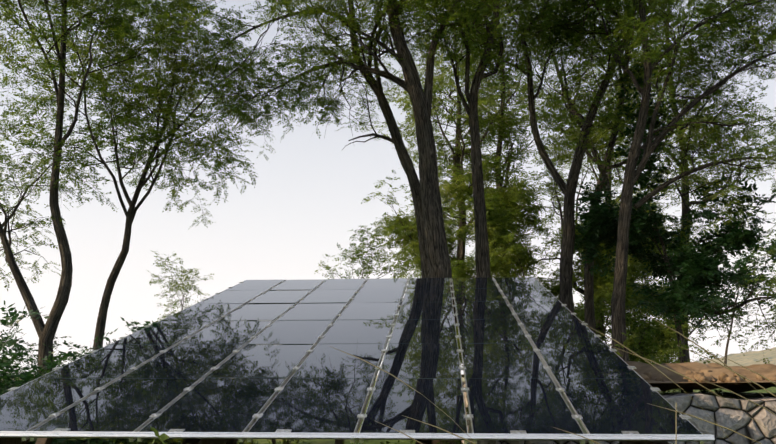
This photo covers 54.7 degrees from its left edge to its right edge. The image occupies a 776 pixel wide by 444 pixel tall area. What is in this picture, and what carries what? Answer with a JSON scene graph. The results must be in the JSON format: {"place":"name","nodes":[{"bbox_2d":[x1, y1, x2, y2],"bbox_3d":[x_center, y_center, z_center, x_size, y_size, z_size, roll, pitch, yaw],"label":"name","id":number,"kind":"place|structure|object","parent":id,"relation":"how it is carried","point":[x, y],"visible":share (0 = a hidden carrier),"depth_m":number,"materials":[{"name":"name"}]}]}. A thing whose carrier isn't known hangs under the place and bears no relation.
{"place":"outdoors","nodes":[
{"label":"outdoors","id":0,"kind":"place"},
{"bbox_2d":[146,251,213,321],"bbox_3d":[-9.435,5.211,35.148,3.656,7.594,3.496,-1,-12,4],"label":"pale tree","id":1,"kind":"object","parent":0,"point":[178,285],"depth_m":35.13,"materials":[{"name":"green plant"}]},
{"bbox_2d":[315,225,413,329],"bbox_3d":[-0.836,3.803,29.245,4.624,7.912,3.070,-1,-12,4],"label":"tree","id":2,"kind":"object","parent":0,"point":[369,268],"depth_m":29.67,"materials":[{"name":"green plant"}]},
{"bbox_2d":[0,0,775,375],"bbox_3d":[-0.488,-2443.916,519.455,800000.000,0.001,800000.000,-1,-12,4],"label":"sky","id":3,"kind":"structure","parent":0,"point":[298,210],"depth_m":11035.67,"materials":[{"name":"white"}]},
{"bbox_2d":[82,381,775,443],"bbox_3d":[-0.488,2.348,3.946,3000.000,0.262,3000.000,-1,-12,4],"label":"ground","id":4,"kind":"structure","parent":0,"point":[755,393],"depth_m":20.91,"materials":[{"name":"green soil"}]},
{"bbox_2d":[0,324,71,390],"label":"shrub","id":5,"kind":"object","parent":4,"relation":"on","point":[27,350],"depth_m":15.18,"materials":[{"name":"green plant"}]},
{"bbox_2d":[0,340,144,443],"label":"shrub","id":6,"kind":"object","parent":4,"relation":"on","point":[53,358],"depth_m":9.35,"materials":[{"name":"green plant"}]},
{"bbox_2d":[0,300,157,443],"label":"shrub","id":7,"kind":"object","parent":4,"relation":"on","point":[14,315],"depth_m":7.69,"materials":[{"name":"green plant"}]},
{"bbox_2d":[27,326,136,442],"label":"shrub","id":8,"kind":"object","parent":4,"relation":"on","point":[62,364],"depth_m":13.42,"materials":[{"name":"green plant"}]},
{"bbox_2d":[0,0,212,374],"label":"locust","id":9,"kind":"object","parent":4,"relation":"on","point":[54,67],"depth_m":14.73},
{"bbox_2d":[89,321,242,443],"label":"shrub","id":10,"kind":"object","parent":4,"relation":"on","point":[127,325],"depth_m":9.88,"materials":[{"name":"green plant"}]},
{"bbox_2d":[98,438,257,443],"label":"plant","id":11,"kind":"object","parent":4,"relation":"on","point":[164,440],"depth_m":11.66,"materials":[{"name":"green plant"}]},
{"bbox_2d":[0,0,380,349],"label":"locust","id":12,"kind":"object","parent":4,"relation":"on","point":[152,90],"depth_m":16.30},
{"bbox_2d":[258,439,309,443],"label":"plant","id":13,"kind":"object","parent":4,"relation":"on","point":[273,441],"depth_m":16.26,"materials":[{"name":"green plant"}]},
{"bbox_2d":[103,0,488,277],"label":"locust","id":14,"kind":"object","parent":4,"relation":"on","point":[441,49],"depth_m":17.67},
{"bbox_2d":[0,277,714,443],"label":"solar array","id":15,"kind":"object","parent":4,"relation":"on","point":[235,363],"visible":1,"depth_m":5.46,"materials":[{"name":"black glass"}]},
{"bbox_2d":[63,407,684,443],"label":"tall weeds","id":16,"kind":"object","parent":4,"relation":"on","point":[163,436],"depth_m":8.06,"materials":[{"name":"green plant"}]},
{"bbox_2d":[266,0,520,443],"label":"locust","id":17,"kind":"object","parent":4,"relation":"on","point":[439,262],"depth_m":16.84},
{"bbox_2d":[371,208,473,365],"bbox_3d":[1.669,3.309,27.513,3.625,8.161,4.823,9,-15,-37],"label":"tree","id":18,"kind":"object","parent":4,"relation":"on","point":[416,260],"depth_m":27.88,"materials":[{"name":"green plant"}]},
{"bbox_2d":[367,0,564,277],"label":"locust","id":19,"kind":"object","parent":4,"relation":"on","point":[453,17],"depth_m":17.10},
{"bbox_2d":[408,1,587,277],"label":"locust tree","id":20,"kind":"object","parent":4,"relation":"on","point":[508,144],"depth_m":29.39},
{"bbox_2d":[332,312,775,443],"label":"tall grass culms","id":21,"kind":"object","parent":4,"relation":"on","point":[729,368],"visible":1,"depth_m":2.71,"materials":[{"name":"green plant"}]},
{"bbox_2d":[529,0,686,279],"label":"locust tree","id":22,"kind":"object","parent":4,"relation":"on","point":[569,163],"depth_m":36.38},
{"bbox_2d":[461,381,775,443],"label":"rubble retaining wall","id":23,"kind":"structure","parent":4,"relation":"on","point":[723,412],"depth_m":6.95,"materials":[{"name":"stone"}]},
{"bbox_2d":[547,192,702,363],"bbox_3d":[6.850,2.824,23.474,5.206,7.446,4.393,-1,-12,4],"label":"sapling","id":24,"kind":"object","parent":4,"relation":"on","point":[669,340],"depth_m":23.24,"materials":[{"name":"green plant"}]},
{"bbox_2d":[610,315,740,398],"bbox_3d":[4.804,3.449,15.254,3.885,2.972,4.056,-1,-12,4],"label":"shrub","id":25,"kind":"object","parent":4,"relation":"on","point":[628,343],"depth_m":14.71,"materials":[{"name":"plant"}]},
{"bbox_2d":[462,361,775,392],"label":"terrace earth","id":26,"kind":"structure","parent":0,"point":[765,370],"depth_m":9.16,"materials":[{"name":"soil"}]},
{"bbox_2d":[361,1,557,344],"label":"locust tree","id":27,"kind":"object","parent":26,"relation":"on","point":[487,122],"depth_m":27.47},
{"bbox_2d":[438,154,528,375],"bbox_3d":[3.045,2.264,24.032,4.844,8.770,5.596,-1,-12,4],"label":"sapling","id":28,"kind":"object","parent":26,"relation":"on","point":[494,210],"depth_m":23.45,"materials":[{"name":"green plant"}]},
{"bbox_2d":[472,172,583,308],"bbox_3d":[5.230,2.620,25.741,4.718,8.784,4.550,-1,-12,4],"label":"tree","id":29,"kind":"object","parent":26,"relation":"on","point":[534,222],"depth_m":25.70,"materials":[{"name":"green plant"}]},
{"bbox_2d":[446,0,721,312],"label":"locust","id":30,"kind":"object","parent":26,"relation":"on","point":[576,48],"depth_m":18.73},
{"bbox_2d":[478,0,726,339],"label":"locust tree","id":31,"kind":"object","parent":26,"relation":"on","point":[563,156],"depth_m":27.53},
{"bbox_2d":[463,0,775,333],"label":"locust","id":32,"kind":"object","parent":26,"relation":"on","point":[698,80],"depth_m":18.05},
{"bbox_2d":[572,254,680,364],"bbox_3d":[5.965,2.460,19.370,3.678,3.386,2.855,-1,-12,4],"label":"tree","id":33,"kind":"object","parent":26,"relation":"on","point":[628,320],"depth_m":19.36,"materials":[{"name":"green plant"}]},
{"bbox_2d":[607,192,675,362],"bbox_3d":[8.598,2.820,26.143,3.767,8.562,4.678,-1,-12,4],"label":"tree","id":34,"kind":"object","parent":26,"relation":"on","point":[647,275],"depth_m":25.90,"materials":[{"name":"green plant"}]},
{"bbox_2d":[518,0,775,361],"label":"locust","id":35,"kind":"object","parent":26,"relation":"on","point":[725,17],"depth_m":16.69},
{"bbox_2d":[539,0,775,391],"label":"locust tree","id":36,"kind":"object","parent":26,"relation":"on","point":[768,283],"depth_m":27.69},
{"bbox_2d":[573,62,775,362],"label":"tree","id":37,"kind":"object","parent":26,"relation":"on","point":[707,270],"depth_m":17.13,"materials":[{"name":"green plant"}]},
{"bbox_2d":[643,217,742,332],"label":"terrace tree","id":38,"kind":"object","parent":26,"relation":"on","point":[718,305],"depth_m":44.88,"materials":[{"name":"green plant"}]},
{"bbox_2d":[636,369,775,385],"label":"earth clods","id":39,"kind":"object","parent":26,"relation":"on","point":[722,376],"visible":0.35,"depth_m":7.76,"materials":[{"name":"soil"}]},
{"bbox_2d":[703,225,765,365],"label":"terrace tree","id":40,"kind":"object","parent":26,"relation":"on","point":[743,267],"depth_m":54.26,"materials":[{"name":"green plant"}]},
{"bbox_2d":[745,239,775,312],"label":"terrace tree","id":41,"kind":"object","parent":26,"relation":"on","point":[765,271],"depth_m":38.89,"materials":[{"name":"green plant"}]},
{"bbox_2d":[695,347,775,366],"bbox_3d":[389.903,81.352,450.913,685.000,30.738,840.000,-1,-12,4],"label":"ground","id":42,"kind":"structure","parent":0,"point":[749,358],"depth_m":386.91,"materials":[{"name":"beige sand"}]}
]}

